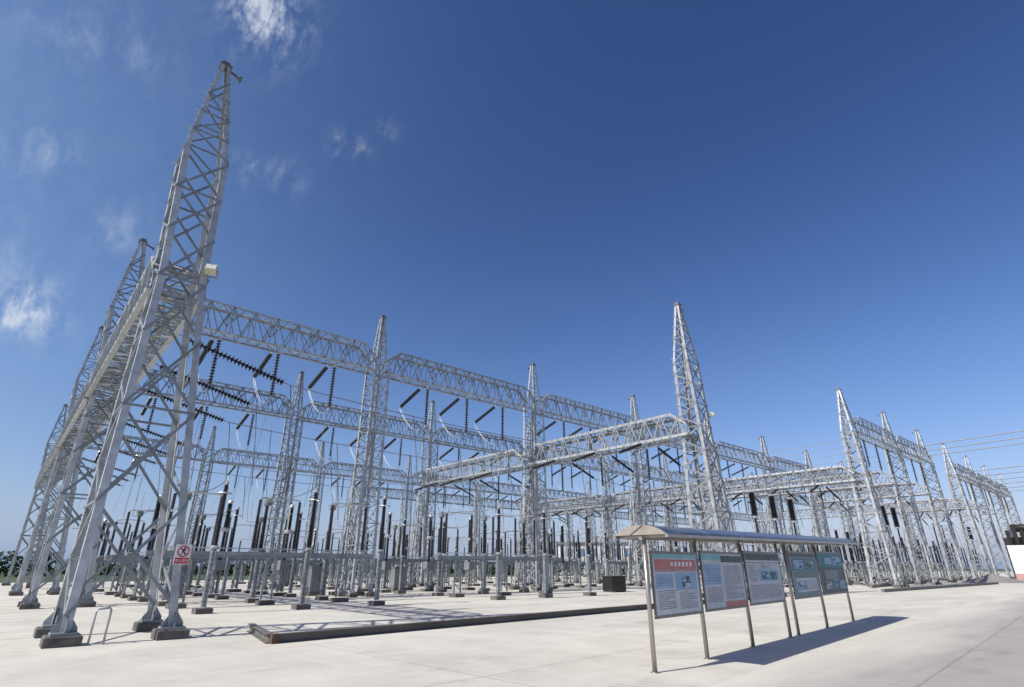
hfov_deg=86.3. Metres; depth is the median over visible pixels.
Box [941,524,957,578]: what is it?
surge arrester
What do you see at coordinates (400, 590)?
surge arrester
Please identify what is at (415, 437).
overhead wire
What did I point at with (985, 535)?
lattice column
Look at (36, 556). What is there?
lattice column
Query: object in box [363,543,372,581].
post switch
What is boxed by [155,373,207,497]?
overhead wire
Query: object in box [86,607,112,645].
pipe hoop
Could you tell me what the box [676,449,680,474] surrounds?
insulator string
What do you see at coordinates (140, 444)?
insulator string
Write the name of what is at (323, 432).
insulator string
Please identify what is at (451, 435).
overhead wire
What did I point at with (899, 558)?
current transformer
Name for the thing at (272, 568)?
circuit breaker
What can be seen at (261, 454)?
lattice beam
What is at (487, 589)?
surge arrester
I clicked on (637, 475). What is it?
lattice column
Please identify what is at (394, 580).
control cabinet
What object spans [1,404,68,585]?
lattice column
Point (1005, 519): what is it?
lattice column
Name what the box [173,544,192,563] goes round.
warning sign
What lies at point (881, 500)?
lattice column
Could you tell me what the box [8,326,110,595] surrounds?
lattice column
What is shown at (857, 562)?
disconnector switch
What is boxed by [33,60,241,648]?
lattice column
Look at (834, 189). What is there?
sky
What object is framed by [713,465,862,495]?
lattice beam
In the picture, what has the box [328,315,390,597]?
lattice column
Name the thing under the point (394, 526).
current transformer
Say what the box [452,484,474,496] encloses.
insulator string
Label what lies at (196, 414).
insulator string
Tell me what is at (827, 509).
lattice beam
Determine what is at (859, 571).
current transformer
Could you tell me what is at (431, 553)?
current transformer
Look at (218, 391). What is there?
insulator string
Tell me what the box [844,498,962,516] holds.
lattice beam
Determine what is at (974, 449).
overhead wire
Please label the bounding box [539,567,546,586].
control cabinet
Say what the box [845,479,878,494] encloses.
lattice beam
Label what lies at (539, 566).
circuit breaker
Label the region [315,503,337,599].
current transformer
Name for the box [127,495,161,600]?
circuit breaker
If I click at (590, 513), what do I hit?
lattice beam
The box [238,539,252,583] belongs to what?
post switch
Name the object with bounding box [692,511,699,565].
lattice column
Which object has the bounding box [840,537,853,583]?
surge arrester
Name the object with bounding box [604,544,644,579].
disconnector switch
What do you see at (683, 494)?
overhead wire
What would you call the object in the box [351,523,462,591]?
disconnector switch
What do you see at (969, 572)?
post switch
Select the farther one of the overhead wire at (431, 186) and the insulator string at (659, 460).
the insulator string at (659, 460)
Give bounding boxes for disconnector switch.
[66,530,198,586]
[94,522,233,591]
[105,510,290,598]
[144,491,373,608]
[245,535,339,584]
[290,530,385,587]
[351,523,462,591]
[382,540,436,582]
[430,536,496,584]
[435,512,561,597]
[476,543,528,580]
[499,531,577,586]
[529,541,584,581]
[554,546,591,579]
[604,536,658,582]
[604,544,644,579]
[615,548,644,577]
[740,544,771,563]
[779,545,810,583]
[827,543,862,581]
[867,544,894,579]
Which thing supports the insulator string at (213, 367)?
hanging from the lattice beam at (272, 326)
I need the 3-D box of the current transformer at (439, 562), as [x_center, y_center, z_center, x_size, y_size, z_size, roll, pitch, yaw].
[-4.940,14.343,37.425,0.585,5.430,1.100,19,-29,-38]
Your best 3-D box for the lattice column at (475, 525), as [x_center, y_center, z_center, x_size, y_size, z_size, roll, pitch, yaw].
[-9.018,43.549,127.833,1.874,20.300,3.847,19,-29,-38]
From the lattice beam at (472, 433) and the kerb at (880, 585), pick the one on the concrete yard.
the kerb at (880, 585)
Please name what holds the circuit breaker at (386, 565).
on the concrete yard
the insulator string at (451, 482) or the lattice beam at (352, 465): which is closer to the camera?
the insulator string at (451, 482)
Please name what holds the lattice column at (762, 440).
on the concrete yard
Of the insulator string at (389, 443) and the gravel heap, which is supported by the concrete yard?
the gravel heap
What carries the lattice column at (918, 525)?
on the concrete yard
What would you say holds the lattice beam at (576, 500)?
attached to the lattice column at (608, 517)
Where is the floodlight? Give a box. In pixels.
[204,264,217,278]
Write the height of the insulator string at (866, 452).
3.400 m
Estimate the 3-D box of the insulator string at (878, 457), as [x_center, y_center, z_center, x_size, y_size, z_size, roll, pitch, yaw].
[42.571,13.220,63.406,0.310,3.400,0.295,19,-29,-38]
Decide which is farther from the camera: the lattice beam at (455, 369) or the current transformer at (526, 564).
the current transformer at (526, 564)
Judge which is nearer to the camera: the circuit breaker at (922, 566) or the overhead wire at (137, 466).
the overhead wire at (137, 466)
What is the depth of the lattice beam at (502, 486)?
108.48 m
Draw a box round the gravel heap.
[959,574,1023,582]
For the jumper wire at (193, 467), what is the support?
attached to the current transformer at (162, 602)
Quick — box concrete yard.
[0,571,1023,686]
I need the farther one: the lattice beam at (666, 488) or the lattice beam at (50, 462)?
the lattice beam at (666, 488)
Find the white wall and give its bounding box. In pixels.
[1006,545,1023,580]
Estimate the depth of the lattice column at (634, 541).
131.40 m
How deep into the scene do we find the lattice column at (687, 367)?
37.49 m
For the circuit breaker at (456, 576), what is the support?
on the concrete yard
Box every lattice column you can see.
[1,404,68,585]
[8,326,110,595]
[11,375,88,588]
[17,238,154,609]
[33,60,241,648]
[183,426,216,579]
[257,371,304,589]
[294,442,325,580]
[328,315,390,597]
[335,475,355,577]
[394,456,413,579]
[406,400,438,585]
[409,485,422,576]
[467,465,484,578]
[467,485,479,576]
[509,363,552,590]
[513,422,539,582]
[518,499,529,575]
[529,474,544,577]
[564,496,573,575]
[582,481,599,576]
[599,439,620,580]
[602,508,611,574]
[626,395,656,586]
[629,489,642,575]
[660,454,680,554]
[666,493,677,551]
[671,302,748,597]
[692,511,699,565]
[698,499,705,574]
[702,418,733,551]
[711,463,729,548]
[728,502,735,548]
[749,472,768,550]
[758,436,791,581]
[784,480,799,545]
[803,450,833,551]
[813,487,831,551]
[836,388,909,587]
[838,461,875,578]
[838,492,862,575]
[869,470,901,577]
[877,411,941,584]
[896,480,921,576]
[912,429,969,582]
[941,443,994,579]
[961,455,1013,578]
[980,465,1016,578]
[996,473,1021,523]
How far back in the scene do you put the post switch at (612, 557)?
73.02 m
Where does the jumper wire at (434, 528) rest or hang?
attached to the circuit breaker at (468, 565)
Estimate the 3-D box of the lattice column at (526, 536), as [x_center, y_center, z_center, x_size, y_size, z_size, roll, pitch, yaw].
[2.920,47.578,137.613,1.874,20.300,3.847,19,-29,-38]
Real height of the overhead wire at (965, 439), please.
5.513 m
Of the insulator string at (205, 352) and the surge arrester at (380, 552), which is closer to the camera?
the surge arrester at (380, 552)
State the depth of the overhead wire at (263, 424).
36.38 m
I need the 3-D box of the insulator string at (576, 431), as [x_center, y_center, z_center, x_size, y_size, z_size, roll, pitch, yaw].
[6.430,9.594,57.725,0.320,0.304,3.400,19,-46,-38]
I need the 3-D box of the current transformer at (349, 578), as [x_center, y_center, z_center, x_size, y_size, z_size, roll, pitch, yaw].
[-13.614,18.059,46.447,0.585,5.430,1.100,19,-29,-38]
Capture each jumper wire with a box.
[132,463,154,516]
[189,419,225,496]
[193,467,235,519]
[247,471,296,521]
[266,430,313,501]
[331,439,386,506]
[374,490,439,527]
[408,489,482,530]
[430,457,496,514]
[471,460,545,517]
[508,466,584,520]
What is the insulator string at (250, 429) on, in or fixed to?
hanging from the lattice beam at (236, 407)
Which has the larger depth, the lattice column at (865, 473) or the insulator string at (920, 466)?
the insulator string at (920, 466)
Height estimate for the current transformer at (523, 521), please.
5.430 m
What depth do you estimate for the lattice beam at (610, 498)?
127.23 m
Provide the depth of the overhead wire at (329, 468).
40.20 m
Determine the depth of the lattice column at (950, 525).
74.17 m
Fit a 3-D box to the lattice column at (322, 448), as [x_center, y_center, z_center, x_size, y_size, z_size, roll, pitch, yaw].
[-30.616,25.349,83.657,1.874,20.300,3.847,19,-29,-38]
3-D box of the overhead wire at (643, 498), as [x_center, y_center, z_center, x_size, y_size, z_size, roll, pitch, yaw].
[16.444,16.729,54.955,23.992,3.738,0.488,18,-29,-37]
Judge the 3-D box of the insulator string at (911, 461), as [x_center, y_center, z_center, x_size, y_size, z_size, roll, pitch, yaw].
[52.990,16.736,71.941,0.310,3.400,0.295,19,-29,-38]
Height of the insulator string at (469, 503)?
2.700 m
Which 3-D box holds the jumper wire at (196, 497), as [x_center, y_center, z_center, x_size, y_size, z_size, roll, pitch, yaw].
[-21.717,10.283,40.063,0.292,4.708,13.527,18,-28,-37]
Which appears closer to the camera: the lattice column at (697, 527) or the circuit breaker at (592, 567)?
the circuit breaker at (592, 567)
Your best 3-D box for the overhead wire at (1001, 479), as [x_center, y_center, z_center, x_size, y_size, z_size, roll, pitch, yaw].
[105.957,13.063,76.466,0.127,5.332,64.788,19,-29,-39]
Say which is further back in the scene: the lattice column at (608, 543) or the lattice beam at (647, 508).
the lattice column at (608, 543)
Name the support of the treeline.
on the grass field
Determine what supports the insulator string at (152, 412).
hanging from the lattice beam at (236, 407)
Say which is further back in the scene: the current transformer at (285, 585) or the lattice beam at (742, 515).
the lattice beam at (742, 515)
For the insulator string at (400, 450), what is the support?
hanging from the lattice beam at (380, 415)
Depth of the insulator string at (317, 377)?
40.48 m
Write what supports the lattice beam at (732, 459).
attached to the lattice column at (709, 500)
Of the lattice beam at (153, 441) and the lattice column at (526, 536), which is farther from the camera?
the lattice column at (526, 536)
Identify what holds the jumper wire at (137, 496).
attached to the circuit breaker at (147, 562)
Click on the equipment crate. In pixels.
(614, 583)
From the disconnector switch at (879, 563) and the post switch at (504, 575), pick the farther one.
the disconnector switch at (879, 563)
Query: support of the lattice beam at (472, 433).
attached to the lattice column at (531, 508)
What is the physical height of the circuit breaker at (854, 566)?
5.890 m
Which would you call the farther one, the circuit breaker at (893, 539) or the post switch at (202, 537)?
the circuit breaker at (893, 539)
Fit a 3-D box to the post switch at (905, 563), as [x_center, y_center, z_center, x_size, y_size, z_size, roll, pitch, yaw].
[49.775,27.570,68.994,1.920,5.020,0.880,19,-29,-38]
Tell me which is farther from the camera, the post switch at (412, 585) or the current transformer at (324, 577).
the post switch at (412, 585)
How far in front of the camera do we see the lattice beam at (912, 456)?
72.81 m
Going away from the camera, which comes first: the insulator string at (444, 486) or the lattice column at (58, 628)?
the lattice column at (58, 628)
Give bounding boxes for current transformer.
[92,523,111,588]
[114,511,143,596]
[157,493,191,606]
[186,515,205,594]
[192,527,210,587]
[243,518,263,592]
[244,499,272,602]
[284,530,293,586]
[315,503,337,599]
[346,523,356,590]
[355,533,362,584]
[388,524,398,588]
[415,536,422,583]
[428,526,436,587]
[432,511,445,595]
[443,537,449,582]
[478,515,489,593]
[493,530,497,586]
[519,518,529,592]
[525,532,528,585]
[548,533,553,584]
[555,542,560,579]
[592,543,595,579]
[594,536,601,583]
[616,539,620,575]
[623,545,626,578]
[848,545,856,581]
[852,544,863,579]
[857,540,866,581]
[896,543,905,578]
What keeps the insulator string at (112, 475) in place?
hanging from the lattice beam at (50, 462)
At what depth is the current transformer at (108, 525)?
46.56 m
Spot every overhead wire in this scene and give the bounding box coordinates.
[121,416,147,515]
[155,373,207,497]
[156,465,412,522]
[169,456,430,519]
[193,446,464,519]
[204,378,271,501]
[204,429,246,499]
[225,422,524,510]
[242,81,676,307]
[251,405,568,505]
[256,389,329,506]
[274,441,329,518]
[286,385,616,502]
[305,446,361,526]
[335,408,425,511]
[336,456,398,529]
[378,416,466,511]
[408,423,502,513]
[475,497,598,530]
[494,437,563,521]
[499,448,591,525]
[502,493,638,526]
[531,490,667,530]
[568,456,660,523]
[581,460,680,526]
[596,479,723,525]
[635,473,767,527]
[682,466,808,524]
[718,436,851,451]
[734,440,866,455]
[751,446,873,459]
[770,451,893,464]
[906,430,1023,447]
[916,437,1023,451]
[924,443,1023,455]
[963,465,1023,472]
[973,471,1023,476]
[983,477,1021,480]
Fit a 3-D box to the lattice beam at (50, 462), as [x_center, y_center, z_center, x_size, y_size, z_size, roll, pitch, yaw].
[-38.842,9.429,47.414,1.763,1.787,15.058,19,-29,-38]
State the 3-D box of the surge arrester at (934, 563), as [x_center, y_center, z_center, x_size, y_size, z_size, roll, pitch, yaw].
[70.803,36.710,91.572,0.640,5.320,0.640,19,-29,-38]
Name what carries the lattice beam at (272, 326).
attached to the lattice column at (352, 592)
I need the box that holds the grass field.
[0,569,1010,582]
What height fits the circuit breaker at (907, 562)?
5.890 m
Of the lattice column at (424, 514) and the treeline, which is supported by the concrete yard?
the lattice column at (424, 514)
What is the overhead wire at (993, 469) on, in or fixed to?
attached to the lattice beam at (965, 477)
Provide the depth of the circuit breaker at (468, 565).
46.77 m
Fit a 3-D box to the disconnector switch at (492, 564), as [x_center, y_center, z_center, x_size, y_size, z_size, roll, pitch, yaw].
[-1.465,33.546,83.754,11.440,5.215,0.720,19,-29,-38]
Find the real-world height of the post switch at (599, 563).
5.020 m
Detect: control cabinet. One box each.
[159,566,187,598]
[283,567,293,584]
[305,566,325,595]
[388,567,406,591]
[407,567,416,581]
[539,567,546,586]
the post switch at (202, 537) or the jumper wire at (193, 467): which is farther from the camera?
the post switch at (202, 537)
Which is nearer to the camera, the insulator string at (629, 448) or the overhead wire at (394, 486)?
the insulator string at (629, 448)
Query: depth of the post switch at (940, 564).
78.63 m
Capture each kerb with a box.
[869,580,926,587]
[881,582,998,591]
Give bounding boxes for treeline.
[0,550,700,576]
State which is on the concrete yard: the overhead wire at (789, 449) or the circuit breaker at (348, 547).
the circuit breaker at (348, 547)
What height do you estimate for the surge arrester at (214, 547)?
5.320 m
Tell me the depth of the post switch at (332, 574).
48.09 m
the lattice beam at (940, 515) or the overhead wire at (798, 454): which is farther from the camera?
the lattice beam at (940, 515)
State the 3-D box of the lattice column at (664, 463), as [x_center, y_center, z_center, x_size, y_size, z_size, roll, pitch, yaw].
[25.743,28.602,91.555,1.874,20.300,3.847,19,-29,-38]
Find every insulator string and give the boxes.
[80,465,130,481]
[82,457,138,476]
[95,442,158,464]
[100,431,166,454]
[126,422,183,445]
[136,386,227,422]
[140,396,152,415]
[146,395,157,434]
[154,364,253,405]
[178,335,288,384]
[194,405,202,420]
[199,338,213,365]
[199,404,208,441]
[207,336,221,385]
[236,413,248,429]
[246,412,254,447]
[253,352,271,377]
[269,351,280,398]
[308,365,327,388]
[315,426,328,440]
[327,364,336,409]
[329,426,334,457]
[384,437,396,448]
[398,438,402,467]
[399,388,420,407]
[413,482,438,490]
[424,387,428,427]
[438,397,460,415]
[439,447,453,458]
[439,477,464,485]
[443,485,445,509]
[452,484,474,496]
[464,396,468,434]
[467,472,492,480]
[468,481,470,505]
[474,406,495,423]
[478,479,500,492]
[497,474,499,502]
[501,405,503,441]
[507,474,527,487]
[530,459,556,469]
[536,420,556,435]
[561,462,563,493]
[562,420,565,451]
[565,427,583,439]
[570,452,596,461]
[571,462,594,478]
[600,455,603,488]
[610,455,634,473]
[617,443,642,453]
[646,446,650,482]
[650,448,669,459]
[654,502,656,522]
[656,446,681,466]
[657,442,661,471]
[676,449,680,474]
[726,461,731,484]
[819,486,824,510]
[862,438,870,467]
[874,443,882,471]
[886,448,893,475]
[910,458,917,483]
[919,461,926,485]
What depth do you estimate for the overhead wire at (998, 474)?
90.78 m
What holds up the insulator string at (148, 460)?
hanging from the lattice beam at (74, 416)
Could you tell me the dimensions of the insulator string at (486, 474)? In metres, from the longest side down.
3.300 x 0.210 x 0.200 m
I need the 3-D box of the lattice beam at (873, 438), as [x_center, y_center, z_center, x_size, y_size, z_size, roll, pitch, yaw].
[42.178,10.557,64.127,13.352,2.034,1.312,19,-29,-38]
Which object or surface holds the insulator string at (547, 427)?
hanging from the lattice beam at (584, 408)
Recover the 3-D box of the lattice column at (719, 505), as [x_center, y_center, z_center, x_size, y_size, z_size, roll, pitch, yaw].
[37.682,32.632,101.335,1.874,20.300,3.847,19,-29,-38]
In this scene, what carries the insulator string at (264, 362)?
hanging from the lattice beam at (272, 326)
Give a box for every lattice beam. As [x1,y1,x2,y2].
[34,456,67,489]
[43,428,85,473]
[57,373,117,449]
[69,434,206,461]
[85,256,209,398]
[99,364,294,418]
[140,289,377,374]
[209,448,318,473]
[295,401,430,440]
[319,461,407,483]
[353,486,417,500]
[377,352,533,412]
[408,472,479,490]
[419,449,533,486]
[420,492,475,505]
[431,426,529,457]
[478,498,525,509]
[481,481,539,496]
[525,413,699,467]
[529,445,606,471]
[531,394,637,436]
[532,495,607,513]
[540,494,668,515]
[541,489,587,502]
[570,507,604,517]
[591,495,629,506]
[604,459,667,481]
[604,483,716,506]
[609,511,639,520]
[633,421,712,453]
[637,500,670,511]
[642,514,665,522]
[664,470,715,488]
[667,483,770,504]
[670,517,695,524]
[672,505,700,515]
[707,441,769,468]
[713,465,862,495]
[732,512,752,520]
[748,506,845,521]
[756,488,786,501]
[763,456,812,478]
[768,471,897,495]
[787,494,819,506]
[810,482,928,503]
[814,469,847,486]
[820,500,843,511]
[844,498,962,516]
[845,416,896,449]
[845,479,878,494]
[875,487,902,500]
[877,499,975,514]
[886,435,929,463]
[900,505,993,518]
[948,463,977,483]
[970,473,995,490]
[988,481,1009,497]
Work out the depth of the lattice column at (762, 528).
110.71 m
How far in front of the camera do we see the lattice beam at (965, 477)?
90.68 m
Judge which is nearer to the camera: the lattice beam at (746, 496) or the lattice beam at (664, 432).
the lattice beam at (664, 432)
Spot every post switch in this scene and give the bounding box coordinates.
[104,519,145,594]
[119,535,142,585]
[181,522,205,591]
[226,524,254,591]
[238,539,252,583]
[323,529,345,589]
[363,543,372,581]
[365,531,384,588]
[404,533,419,587]
[467,535,481,585]
[475,546,482,579]
[499,537,511,584]
[526,538,532,584]
[569,540,580,582]
[592,541,602,582]
[611,542,620,574]
[854,536,869,585]
[867,537,885,583]
[878,538,893,583]
[898,540,912,581]
[918,542,931,581]
[932,544,947,580]
[947,545,961,580]
[960,548,971,579]
[972,548,982,576]
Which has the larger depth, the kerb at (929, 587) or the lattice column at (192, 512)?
the lattice column at (192, 512)
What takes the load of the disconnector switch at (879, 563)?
on the concrete yard
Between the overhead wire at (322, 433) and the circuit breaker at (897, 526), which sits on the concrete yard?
the circuit breaker at (897, 526)
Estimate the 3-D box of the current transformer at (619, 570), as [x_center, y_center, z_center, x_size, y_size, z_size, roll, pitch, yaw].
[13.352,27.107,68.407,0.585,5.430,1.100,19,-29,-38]
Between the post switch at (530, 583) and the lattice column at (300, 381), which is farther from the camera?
the post switch at (530, 583)
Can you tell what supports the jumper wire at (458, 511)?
attached to the surge arrester at (498, 579)
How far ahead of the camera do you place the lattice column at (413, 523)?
117.79 m
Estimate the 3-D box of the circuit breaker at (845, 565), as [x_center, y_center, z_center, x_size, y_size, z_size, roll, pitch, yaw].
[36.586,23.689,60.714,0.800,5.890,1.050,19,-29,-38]
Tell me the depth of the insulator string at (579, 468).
47.55 m
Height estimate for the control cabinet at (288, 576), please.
1.840 m
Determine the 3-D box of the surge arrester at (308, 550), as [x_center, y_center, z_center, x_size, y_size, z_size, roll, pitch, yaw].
[-9.532,9.546,25.637,0.640,5.320,0.640,19,-29,-38]
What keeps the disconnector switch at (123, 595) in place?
on the concrete yard
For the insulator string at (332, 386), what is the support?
hanging from the lattice beam at (272, 326)
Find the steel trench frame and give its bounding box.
[246,593,787,643]
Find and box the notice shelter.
[613,525,858,673]
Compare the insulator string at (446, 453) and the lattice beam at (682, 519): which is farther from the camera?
the lattice beam at (682, 519)
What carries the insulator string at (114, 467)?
hanging from the lattice beam at (50, 462)
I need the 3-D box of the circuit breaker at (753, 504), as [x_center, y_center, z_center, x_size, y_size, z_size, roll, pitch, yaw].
[23.926,18.879,53.042,0.800,8.940,1.050,19,-29,-38]
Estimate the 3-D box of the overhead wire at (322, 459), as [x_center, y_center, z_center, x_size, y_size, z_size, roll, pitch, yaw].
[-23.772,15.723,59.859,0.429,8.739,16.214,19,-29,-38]
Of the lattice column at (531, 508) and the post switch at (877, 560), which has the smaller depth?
the post switch at (877, 560)
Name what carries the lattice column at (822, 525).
on the concrete yard
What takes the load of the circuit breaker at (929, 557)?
on the concrete yard
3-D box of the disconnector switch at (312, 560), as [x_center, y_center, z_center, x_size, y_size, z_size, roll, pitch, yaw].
[-17.716,22.209,56.236,11.440,5.215,0.720,19,-29,-38]
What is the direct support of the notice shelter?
on the concrete yard
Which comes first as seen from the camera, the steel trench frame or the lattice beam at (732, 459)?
the steel trench frame
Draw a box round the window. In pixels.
[577,549,584,556]
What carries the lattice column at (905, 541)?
on the concrete yard
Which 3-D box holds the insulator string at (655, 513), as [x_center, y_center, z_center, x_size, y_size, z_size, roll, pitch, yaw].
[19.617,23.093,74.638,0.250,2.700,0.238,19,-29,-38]
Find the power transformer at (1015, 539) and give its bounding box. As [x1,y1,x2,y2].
[1003,524,1023,576]
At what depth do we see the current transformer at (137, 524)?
36.22 m
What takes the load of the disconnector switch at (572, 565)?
on the concrete yard
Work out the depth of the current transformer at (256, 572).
29.95 m
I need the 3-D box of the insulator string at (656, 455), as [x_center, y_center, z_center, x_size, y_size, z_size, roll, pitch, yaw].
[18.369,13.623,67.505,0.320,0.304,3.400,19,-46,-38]
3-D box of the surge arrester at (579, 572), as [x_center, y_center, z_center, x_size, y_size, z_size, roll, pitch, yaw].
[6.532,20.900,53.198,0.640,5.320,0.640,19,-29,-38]
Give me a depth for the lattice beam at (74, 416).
34.97 m
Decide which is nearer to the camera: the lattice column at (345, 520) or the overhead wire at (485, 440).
the overhead wire at (485, 440)
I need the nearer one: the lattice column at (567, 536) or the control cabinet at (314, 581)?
the control cabinet at (314, 581)
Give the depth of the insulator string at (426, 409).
43.58 m
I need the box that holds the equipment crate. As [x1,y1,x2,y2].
[601,576,625,591]
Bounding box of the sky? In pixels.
[0,0,1023,568]
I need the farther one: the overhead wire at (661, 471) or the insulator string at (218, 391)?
the overhead wire at (661, 471)
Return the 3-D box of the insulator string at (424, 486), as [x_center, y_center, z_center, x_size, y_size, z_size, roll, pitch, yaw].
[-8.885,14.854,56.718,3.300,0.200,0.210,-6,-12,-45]
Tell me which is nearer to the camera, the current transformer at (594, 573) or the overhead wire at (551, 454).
the overhead wire at (551, 454)
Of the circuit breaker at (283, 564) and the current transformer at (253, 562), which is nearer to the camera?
the circuit breaker at (283, 564)
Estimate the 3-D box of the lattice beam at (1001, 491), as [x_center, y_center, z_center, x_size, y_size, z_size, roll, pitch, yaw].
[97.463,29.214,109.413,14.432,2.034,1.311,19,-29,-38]
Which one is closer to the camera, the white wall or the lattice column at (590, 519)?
the white wall
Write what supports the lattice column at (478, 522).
on the concrete yard
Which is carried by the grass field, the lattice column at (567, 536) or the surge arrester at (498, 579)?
the lattice column at (567, 536)
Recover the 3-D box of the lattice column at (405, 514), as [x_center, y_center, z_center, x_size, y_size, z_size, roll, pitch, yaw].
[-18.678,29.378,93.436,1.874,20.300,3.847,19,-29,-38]
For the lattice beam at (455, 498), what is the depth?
125.06 m
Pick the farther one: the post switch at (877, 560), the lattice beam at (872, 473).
the lattice beam at (872, 473)
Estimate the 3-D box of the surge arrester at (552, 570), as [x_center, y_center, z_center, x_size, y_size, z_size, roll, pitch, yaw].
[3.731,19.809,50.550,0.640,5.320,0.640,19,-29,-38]
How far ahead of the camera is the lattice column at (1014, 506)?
112.87 m
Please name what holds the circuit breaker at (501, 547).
on the concrete yard
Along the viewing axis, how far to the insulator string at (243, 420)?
52.48 m
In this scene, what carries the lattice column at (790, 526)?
on the concrete yard
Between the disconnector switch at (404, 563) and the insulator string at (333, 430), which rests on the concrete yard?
the disconnector switch at (404, 563)
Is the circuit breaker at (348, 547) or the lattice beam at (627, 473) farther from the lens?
the lattice beam at (627, 473)
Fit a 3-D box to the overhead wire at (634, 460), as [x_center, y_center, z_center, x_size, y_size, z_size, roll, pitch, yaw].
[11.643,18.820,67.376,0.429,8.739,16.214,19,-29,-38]
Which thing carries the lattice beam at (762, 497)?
attached to the lattice column at (762, 528)
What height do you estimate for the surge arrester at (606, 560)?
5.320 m
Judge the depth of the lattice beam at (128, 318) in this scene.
22.18 m
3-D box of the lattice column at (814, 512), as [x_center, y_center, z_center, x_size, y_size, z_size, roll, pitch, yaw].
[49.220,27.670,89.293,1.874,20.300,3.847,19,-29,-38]
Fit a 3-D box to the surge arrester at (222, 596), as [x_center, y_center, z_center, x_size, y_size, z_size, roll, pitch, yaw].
[-17.250,12.740,33.392,0.640,5.320,0.640,19,-29,-38]
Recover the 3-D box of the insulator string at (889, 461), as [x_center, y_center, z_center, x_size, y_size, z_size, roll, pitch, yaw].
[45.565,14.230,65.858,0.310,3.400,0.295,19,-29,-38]
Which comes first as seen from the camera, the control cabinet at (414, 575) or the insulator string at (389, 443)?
the insulator string at (389, 443)
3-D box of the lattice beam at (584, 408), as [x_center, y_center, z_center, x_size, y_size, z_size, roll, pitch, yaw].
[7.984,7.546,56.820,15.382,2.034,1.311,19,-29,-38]
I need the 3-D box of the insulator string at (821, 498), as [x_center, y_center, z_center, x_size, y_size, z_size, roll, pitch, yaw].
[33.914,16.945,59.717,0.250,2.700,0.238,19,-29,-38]
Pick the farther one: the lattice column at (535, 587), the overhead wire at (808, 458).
the overhead wire at (808, 458)
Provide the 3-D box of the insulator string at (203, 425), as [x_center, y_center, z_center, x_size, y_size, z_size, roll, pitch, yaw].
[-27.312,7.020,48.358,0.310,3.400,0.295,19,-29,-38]
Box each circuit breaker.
[92,519,107,587]
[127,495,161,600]
[184,524,199,587]
[208,500,233,597]
[267,530,280,585]
[272,505,295,595]
[310,529,317,565]
[345,530,350,575]
[379,512,393,592]
[404,533,409,582]
[420,515,434,591]
[452,536,458,581]
[462,518,474,589]
[499,537,503,578]
[530,542,541,587]
[558,524,569,586]
[574,541,578,579]
[585,526,596,585]
[634,540,643,583]
[748,490,765,551]
[768,494,792,586]
[786,497,803,551]
[834,529,852,584]
[845,530,862,584]
[858,532,875,582]
[880,504,904,582]
[890,507,914,583]
[891,535,905,581]
[901,509,925,582]
[901,536,915,580]
[916,538,929,579]
[924,539,935,578]
[931,540,944,579]
[950,542,963,578]
[966,526,984,574]
[975,534,991,572]
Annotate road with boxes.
[708,590,1023,686]
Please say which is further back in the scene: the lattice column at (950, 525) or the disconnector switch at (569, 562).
the lattice column at (950, 525)
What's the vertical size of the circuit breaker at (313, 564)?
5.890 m
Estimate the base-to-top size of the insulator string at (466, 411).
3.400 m
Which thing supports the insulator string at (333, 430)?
hanging from the lattice beam at (380, 415)
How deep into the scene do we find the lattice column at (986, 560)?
83.50 m
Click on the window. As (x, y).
(582, 550)
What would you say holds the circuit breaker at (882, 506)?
on the concrete yard
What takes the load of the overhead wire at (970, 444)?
attached to the lattice beam at (912, 456)
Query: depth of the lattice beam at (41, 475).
57.41 m
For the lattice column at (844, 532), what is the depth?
140.37 m
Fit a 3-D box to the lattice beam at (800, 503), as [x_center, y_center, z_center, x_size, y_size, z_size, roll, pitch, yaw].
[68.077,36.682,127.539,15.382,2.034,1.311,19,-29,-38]
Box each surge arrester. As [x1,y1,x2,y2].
[137,511,159,601]
[191,480,232,613]
[214,507,241,599]
[283,511,304,596]
[291,489,321,609]
[367,495,389,605]
[394,518,408,593]
[435,520,446,591]
[479,523,489,590]
[490,506,505,599]
[539,510,552,597]
[549,527,557,588]
[575,529,584,587]
[582,514,596,595]
[602,531,608,575]
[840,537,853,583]
[929,545,940,578]
[931,522,948,579]
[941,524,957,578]
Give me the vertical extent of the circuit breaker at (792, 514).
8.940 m
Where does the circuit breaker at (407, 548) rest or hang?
on the concrete yard
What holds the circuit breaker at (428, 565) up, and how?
on the concrete yard
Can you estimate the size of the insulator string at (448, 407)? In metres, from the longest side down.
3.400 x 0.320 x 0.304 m
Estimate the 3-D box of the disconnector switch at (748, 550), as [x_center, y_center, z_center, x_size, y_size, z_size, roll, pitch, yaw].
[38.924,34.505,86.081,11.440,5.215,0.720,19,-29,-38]
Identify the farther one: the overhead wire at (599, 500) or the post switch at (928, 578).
the post switch at (928, 578)
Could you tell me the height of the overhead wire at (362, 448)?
3.782 m
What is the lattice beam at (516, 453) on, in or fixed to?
attached to the lattice column at (535, 587)
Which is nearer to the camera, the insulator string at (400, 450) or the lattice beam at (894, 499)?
the insulator string at (400, 450)
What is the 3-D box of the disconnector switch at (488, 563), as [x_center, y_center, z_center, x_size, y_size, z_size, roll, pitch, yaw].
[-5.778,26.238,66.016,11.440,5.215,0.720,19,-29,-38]
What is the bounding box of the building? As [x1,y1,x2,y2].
[558,542,646,573]
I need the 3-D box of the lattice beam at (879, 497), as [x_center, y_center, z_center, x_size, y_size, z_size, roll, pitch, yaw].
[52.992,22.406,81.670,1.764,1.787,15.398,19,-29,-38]

